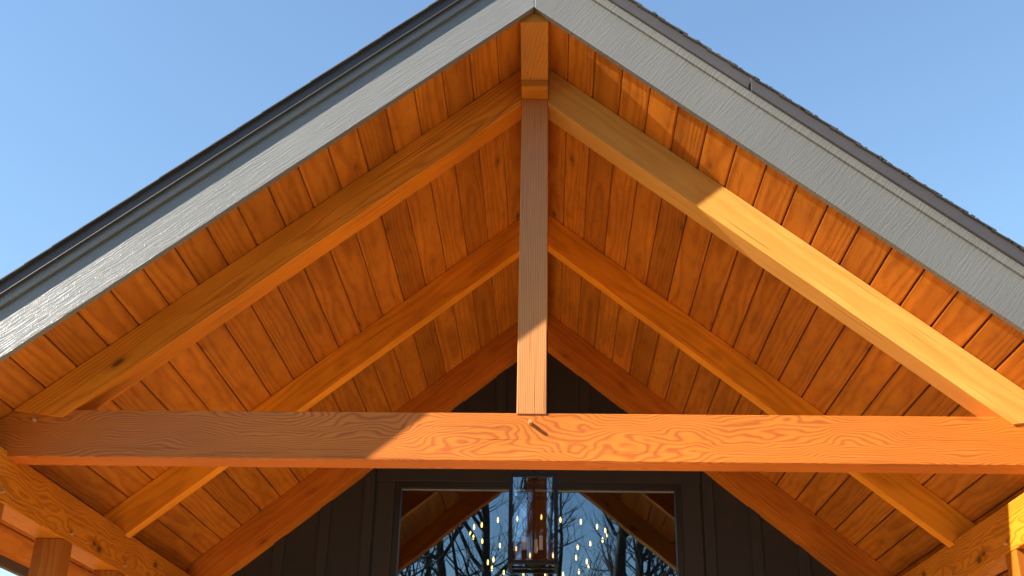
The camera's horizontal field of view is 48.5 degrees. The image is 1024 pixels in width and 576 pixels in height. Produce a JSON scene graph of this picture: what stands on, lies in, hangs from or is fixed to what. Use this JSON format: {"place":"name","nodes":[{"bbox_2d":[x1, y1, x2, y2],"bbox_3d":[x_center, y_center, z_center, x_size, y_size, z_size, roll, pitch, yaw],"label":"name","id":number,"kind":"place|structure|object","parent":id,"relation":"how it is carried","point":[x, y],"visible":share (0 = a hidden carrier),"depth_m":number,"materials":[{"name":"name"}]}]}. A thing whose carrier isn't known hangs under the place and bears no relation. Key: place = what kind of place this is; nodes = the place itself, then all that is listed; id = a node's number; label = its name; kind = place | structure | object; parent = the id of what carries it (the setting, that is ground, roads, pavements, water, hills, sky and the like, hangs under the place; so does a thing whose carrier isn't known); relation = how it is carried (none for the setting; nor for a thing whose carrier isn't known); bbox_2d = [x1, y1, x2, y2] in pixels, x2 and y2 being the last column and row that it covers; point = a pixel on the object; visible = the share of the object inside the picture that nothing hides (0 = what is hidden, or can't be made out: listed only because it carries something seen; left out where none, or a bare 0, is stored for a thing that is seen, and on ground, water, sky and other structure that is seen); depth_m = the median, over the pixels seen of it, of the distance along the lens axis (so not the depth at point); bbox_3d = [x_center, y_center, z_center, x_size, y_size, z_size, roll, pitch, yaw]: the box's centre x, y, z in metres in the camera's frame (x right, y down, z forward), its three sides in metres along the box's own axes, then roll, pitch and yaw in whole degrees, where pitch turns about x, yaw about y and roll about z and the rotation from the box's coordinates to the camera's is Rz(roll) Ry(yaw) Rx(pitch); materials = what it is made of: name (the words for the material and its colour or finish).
{"place":"outdoors","nodes":[
{"label":"outdoors","id":0,"kind":"place"},
{"bbox_2d":[0,68,1023,473],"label":"timber truss","id":1,"kind":"object","parent":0,"point":[64,420],"visible":0.91,"depth_m":5.38,"materials":[{"name":"brown wood"}]},
{"bbox_2d":[521,9,547,329],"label":"ridge beam","id":2,"kind":"structure","parent":1,"relation":"on","point":[534,54],"depth_m":5.91,"materials":[{"name":"brown wood"}]},
{"bbox_2d":[0,0,1023,575],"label":"gable roof","id":3,"kind":"structure","parent":2,"relation":"on","point":[880,224],"depth_m":5.91,"materials":[{"name":"brown wood"}]},
{"bbox_2d":[508,470,557,573],"bbox_3d":[0.141,0.626,7.058,0.286,2.216,0.286,0,-25,2],"label":"hanging lantern","id":4,"kind":"object","parent":2,"relation":"hanging from","point":[534,565],"visible":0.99,"depth_m":6.63,"materials":[{"name":"brown metal"}]},
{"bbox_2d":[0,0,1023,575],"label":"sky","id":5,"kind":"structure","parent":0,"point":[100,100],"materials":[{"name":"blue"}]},
{"bbox_3d":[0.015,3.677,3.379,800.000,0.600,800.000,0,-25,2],"label":"ground","id":6,"kind":"structure","parent":0,"visible":0},
{"bbox_2d":[398,490,676,575],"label":"room interior","id":7,"kind":"object","parent":6,"relation":"on","point":[436,527],"visible":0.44,"depth_m":13.14,"materials":[{"name":"paint"}]},
{"bbox_2d":[469,492,607,575],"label":"chandelier","id":8,"kind":"object","parent":7,"relation":"hanging from","point":[552,553],"visible":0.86,"depth_m":11.67,"materials":[{"name":"brown metal"}]},
{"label":"porch floor","id":9,"kind":"structure","parent":6,"relation":"on","visible":0},
{"bbox_2d":[0,503,3,522],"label":"porch post","id":10,"kind":"object","parent":9,"relation":"on","point":[1,507],"visible":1,"depth_m":5.27,"materials":[{"name":"brown wood"}]},
{"bbox_2d":[0,446,189,575],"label":"eave beam","id":11,"kind":"structure","parent":10,"relation":"on","point":[35,503],"depth_m":6.04,"materials":[{"name":"brown wood"}]},
{"bbox_2d":[103,219,519,537],"bbox_3d":[-1.146,0.537,7.252,3.327,0.185,0.091,-36,-21,-14],"label":"rafter","id":12,"kind":"object","parent":11,"relation":"on","point":[151,502],"visible":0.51,"depth_m":7.25,"materials":[{"name":"brown wood"}]},
{"bbox_2d":[182,321,517,575],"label":"rafter","id":13,"kind":"object","parent":11,"relation":"on","point":[267,527],"visible":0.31,"depth_m":8.58,"materials":[{"name":"brown wood"}]},
{"bbox_2d":[28,538,71,575],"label":"porch post","id":14,"kind":"object","parent":9,"relation":"on","point":[50,556],"visible":1,"depth_m":5.90,"materials":[{"name":"brown wood"}]},
{"bbox_2d":[93,570,124,575],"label":"porch post","id":15,"kind":"object","parent":9,"relation":"on","point":[106,573],"visible":1,"depth_m":6.69,"materials":[{"name":"brown wood"}]},
{"bbox_2d":[231,330,836,575],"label":"gable wall","id":16,"kind":"structure","parent":9,"relation":"on","point":[348,532],"depth_m":8.56,"materials":[{"name":"black wood"}]},
{"bbox_2d":[390,481,684,575],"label":"picture window","id":17,"kind":"structure","parent":16,"relation":"attached to","point":[401,486],"depth_m":8.65,"materials":[{"name":"metal"}]},
{"bbox_2d":[1006,549,1023,575],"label":"porch post","id":18,"kind":"object","parent":9,"relation":"on","point":[1015,562],"visible":1,"depth_m":5.77,"materials":[{"name":"brown wood"}]},
{"bbox_2d":[903,493,1023,575],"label":"eave beam","id":19,"kind":"structure","parent":18,"relation":"on","point":[986,546],"depth_m":6.22,"materials":[{"name":"brown wood"}]},
{"bbox_2d":[548,313,894,575],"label":"rafter","id":20,"kind":"object","parent":19,"relation":"on","point":[803,527],"visible":0.74,"depth_m":8.49,"materials":[{"name":"brown wood"}]},
{"bbox_2d":[548,214,975,547],"bbox_3d":[1.451,0.547,7.167,3.327,0.185,0.091,37,-19,17],"label":"rafter","id":21,"kind":"object","parent":19,"relation":"on","point":[931,513],"visible":0.7,"depth_m":7.17,"materials":[{"name":"brown wood"}]}
]}

